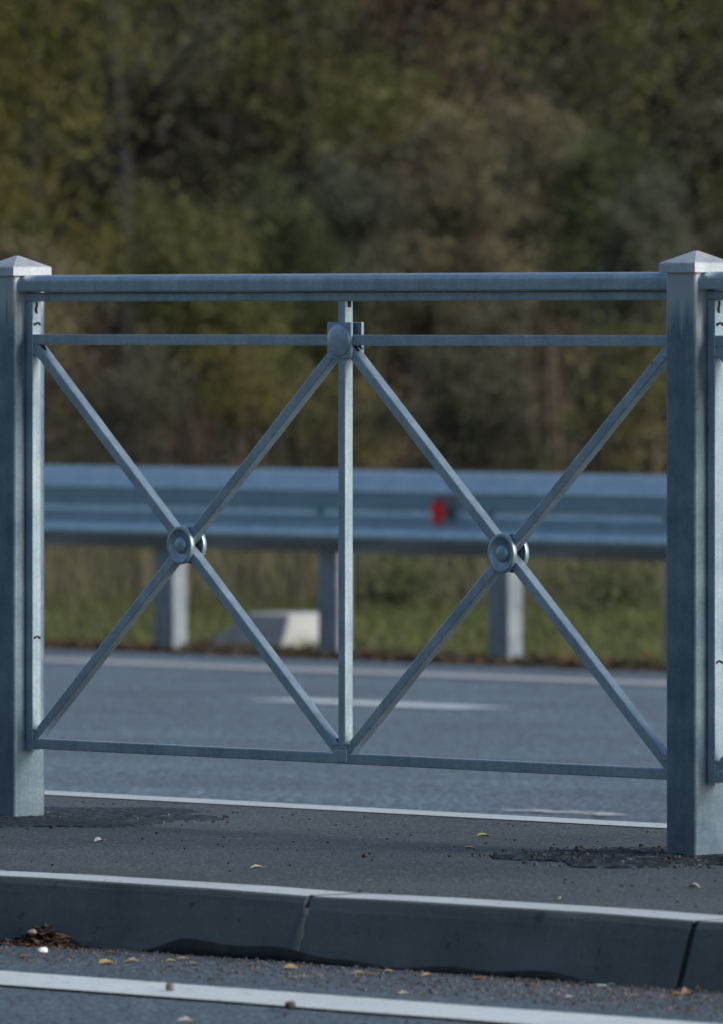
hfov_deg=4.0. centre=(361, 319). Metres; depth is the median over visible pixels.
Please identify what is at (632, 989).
gutter grit
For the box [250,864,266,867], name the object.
fallen leaf
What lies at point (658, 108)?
tree
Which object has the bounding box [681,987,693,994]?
fallen leaf
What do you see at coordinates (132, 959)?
fallen leaf
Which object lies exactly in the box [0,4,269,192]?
tree
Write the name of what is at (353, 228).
shrub
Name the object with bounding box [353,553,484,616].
weed clump
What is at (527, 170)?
shrub
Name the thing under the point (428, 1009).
edge line
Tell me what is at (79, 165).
tree
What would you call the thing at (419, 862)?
pavement
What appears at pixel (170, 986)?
stone
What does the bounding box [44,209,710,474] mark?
brown undergrowth
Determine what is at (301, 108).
tree
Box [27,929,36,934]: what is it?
stone
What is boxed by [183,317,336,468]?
shrub
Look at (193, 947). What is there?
bitumen seam
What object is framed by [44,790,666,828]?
kerb
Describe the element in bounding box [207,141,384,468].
shrub
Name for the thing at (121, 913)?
kerb stone
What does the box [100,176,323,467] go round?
shrub
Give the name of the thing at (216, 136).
tree
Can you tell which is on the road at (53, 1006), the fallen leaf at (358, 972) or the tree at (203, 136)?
the fallen leaf at (358, 972)
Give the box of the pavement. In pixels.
[0,796,722,915]
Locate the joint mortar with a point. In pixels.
(298, 935)
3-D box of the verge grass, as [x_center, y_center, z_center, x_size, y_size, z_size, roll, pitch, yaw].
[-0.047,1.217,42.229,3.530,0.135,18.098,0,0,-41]
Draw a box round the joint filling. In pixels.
[676,921,699,988]
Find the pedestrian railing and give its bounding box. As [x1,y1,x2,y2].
[0,251,722,854]
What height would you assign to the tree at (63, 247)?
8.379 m
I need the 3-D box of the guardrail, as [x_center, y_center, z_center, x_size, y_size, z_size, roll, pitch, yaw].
[-1.360,1.068,41.083,0.192,1.002,46.000,0,0,-41]
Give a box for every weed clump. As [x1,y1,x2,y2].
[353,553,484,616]
[524,559,664,615]
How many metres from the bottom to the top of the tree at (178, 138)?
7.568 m
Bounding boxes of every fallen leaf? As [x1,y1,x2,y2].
[98,959,118,963]
[104,950,116,953]
[124,957,142,962]
[177,1017,195,1020]
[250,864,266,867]
[283,964,302,968]
[288,974,323,976]
[351,970,368,973]
[421,972,437,975]
[469,976,491,978]
[476,833,489,836]
[670,991,681,995]
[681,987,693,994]
[688,883,702,887]
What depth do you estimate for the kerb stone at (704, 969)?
16.95 m
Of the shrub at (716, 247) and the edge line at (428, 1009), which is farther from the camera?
the shrub at (716, 247)
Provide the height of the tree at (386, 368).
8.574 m
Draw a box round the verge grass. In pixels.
[44,584,664,665]
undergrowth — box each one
[0,0,722,473]
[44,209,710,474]
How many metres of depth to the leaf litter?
39.39 m
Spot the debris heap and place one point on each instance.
(33, 941)
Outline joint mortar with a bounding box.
[292,892,368,950]
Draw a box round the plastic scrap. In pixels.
[38,947,47,952]
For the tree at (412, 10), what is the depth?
69.49 m
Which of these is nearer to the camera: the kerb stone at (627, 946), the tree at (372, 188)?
the kerb stone at (627, 946)
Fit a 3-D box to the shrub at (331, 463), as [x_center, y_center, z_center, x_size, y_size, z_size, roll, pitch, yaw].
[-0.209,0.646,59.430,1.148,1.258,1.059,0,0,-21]
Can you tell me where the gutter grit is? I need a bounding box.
[0,942,722,1016]
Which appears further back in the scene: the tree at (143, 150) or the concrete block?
the tree at (143, 150)
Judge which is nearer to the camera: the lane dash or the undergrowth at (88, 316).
the lane dash
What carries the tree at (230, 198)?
on the verge
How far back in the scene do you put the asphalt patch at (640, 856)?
18.90 m
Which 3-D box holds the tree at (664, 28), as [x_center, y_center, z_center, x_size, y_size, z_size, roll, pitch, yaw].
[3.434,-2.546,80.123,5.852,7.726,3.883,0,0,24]
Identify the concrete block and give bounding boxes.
[213,611,317,647]
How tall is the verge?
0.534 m
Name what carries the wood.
on the verge
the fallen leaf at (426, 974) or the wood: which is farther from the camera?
the wood
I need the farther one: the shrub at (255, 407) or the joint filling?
the shrub at (255, 407)
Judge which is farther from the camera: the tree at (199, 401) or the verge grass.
the tree at (199, 401)
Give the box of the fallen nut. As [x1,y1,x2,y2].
[285,1001,295,1009]
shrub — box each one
[0,218,114,385]
[44,321,215,466]
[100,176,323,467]
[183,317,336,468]
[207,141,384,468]
[220,331,420,470]
[287,145,431,470]
[319,84,567,468]
[356,300,579,472]
[465,78,610,473]
[516,105,684,473]
[527,301,666,474]
[567,157,708,474]
[673,210,722,258]
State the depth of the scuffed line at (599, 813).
23.71 m
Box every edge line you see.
[0,971,713,1023]
[44,658,666,684]
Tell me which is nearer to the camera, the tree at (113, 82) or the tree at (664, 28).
the tree at (113, 82)
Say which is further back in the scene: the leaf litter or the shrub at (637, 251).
the shrub at (637, 251)
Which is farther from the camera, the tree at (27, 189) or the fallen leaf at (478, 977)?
the tree at (27, 189)
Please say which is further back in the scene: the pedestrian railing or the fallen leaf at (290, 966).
the pedestrian railing
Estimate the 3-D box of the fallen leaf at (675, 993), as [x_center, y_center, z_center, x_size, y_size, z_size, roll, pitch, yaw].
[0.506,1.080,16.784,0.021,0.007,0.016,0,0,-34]
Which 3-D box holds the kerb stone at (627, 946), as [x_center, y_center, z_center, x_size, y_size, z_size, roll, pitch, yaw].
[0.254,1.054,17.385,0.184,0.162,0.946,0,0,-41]
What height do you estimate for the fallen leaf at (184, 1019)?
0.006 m
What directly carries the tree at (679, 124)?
on the verge
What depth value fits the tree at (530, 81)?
86.05 m
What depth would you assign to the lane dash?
32.76 m
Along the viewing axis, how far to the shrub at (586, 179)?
61.72 m
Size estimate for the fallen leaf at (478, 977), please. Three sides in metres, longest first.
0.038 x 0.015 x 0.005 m
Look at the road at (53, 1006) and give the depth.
16.77 m
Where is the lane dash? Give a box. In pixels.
[259,699,514,707]
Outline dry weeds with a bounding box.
[44,545,664,617]
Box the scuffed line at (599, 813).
[500,809,625,814]
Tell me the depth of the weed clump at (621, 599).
43.36 m
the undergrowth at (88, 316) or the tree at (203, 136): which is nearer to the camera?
the undergrowth at (88, 316)
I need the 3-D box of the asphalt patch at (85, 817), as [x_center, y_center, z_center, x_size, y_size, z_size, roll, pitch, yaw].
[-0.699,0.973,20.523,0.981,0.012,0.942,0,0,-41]
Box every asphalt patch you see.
[0,806,233,829]
[471,844,722,869]
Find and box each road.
[0,944,722,1023]
[44,649,666,823]
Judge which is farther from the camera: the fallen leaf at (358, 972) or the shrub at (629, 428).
the shrub at (629, 428)
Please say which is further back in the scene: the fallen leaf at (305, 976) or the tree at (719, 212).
the tree at (719, 212)
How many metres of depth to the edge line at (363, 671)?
37.02 m
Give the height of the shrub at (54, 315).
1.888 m
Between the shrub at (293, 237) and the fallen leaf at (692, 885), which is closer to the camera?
the fallen leaf at (692, 885)
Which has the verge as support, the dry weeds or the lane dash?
the dry weeds
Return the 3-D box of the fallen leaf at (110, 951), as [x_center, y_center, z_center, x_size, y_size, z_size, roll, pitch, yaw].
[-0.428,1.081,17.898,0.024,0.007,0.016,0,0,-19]
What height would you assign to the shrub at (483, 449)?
1.473 m
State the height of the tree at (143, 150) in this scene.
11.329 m
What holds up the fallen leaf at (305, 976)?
on the road at (53, 1006)
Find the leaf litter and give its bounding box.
[44,633,666,672]
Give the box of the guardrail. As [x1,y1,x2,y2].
[44,465,666,665]
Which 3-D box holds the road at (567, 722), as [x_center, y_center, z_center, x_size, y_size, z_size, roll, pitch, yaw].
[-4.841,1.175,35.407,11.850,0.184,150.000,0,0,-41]
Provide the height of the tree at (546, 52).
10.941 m
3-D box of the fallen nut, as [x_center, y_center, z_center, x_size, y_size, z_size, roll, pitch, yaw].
[-0.113,1.075,16.411,0.018,0.014,0.016,0,0,33]
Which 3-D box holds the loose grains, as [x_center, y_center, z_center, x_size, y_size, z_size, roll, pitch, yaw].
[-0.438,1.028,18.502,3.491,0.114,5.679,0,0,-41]
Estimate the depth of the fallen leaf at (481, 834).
19.73 m
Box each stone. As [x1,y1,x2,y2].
[0,871,352,950]
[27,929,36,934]
[166,983,174,990]
[300,894,722,988]
[681,920,722,991]
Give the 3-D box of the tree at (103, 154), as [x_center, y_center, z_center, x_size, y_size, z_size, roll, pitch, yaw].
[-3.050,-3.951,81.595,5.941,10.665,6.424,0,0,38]
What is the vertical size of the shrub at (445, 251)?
2.653 m
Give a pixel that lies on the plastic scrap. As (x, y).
(43, 949)
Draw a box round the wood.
[38,10,662,446]
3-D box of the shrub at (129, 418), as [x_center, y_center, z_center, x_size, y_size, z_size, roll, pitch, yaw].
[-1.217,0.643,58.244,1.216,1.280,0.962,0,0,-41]
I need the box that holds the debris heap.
[0,922,101,950]
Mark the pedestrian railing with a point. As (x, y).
(688, 287)
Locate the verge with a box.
[44,374,664,672]
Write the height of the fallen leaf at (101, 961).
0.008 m
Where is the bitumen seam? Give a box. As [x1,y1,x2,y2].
[136,939,607,983]
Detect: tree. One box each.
[0,0,182,451]
[0,0,275,463]
[0,0,392,250]
[0,0,524,466]
[0,0,722,465]
[0,3,190,232]
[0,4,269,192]
[1,17,184,182]
[8,21,378,315]
[15,6,522,451]
[39,214,95,266]
[51,0,609,468]
[70,0,722,470]
[98,0,722,471]
[150,2,718,445]
[162,0,633,470]
[488,0,722,473]
[491,1,722,220]
[492,0,722,474]
[498,1,719,453]
[500,0,722,420]
[628,88,722,255]
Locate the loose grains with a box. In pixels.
[2,801,720,1023]

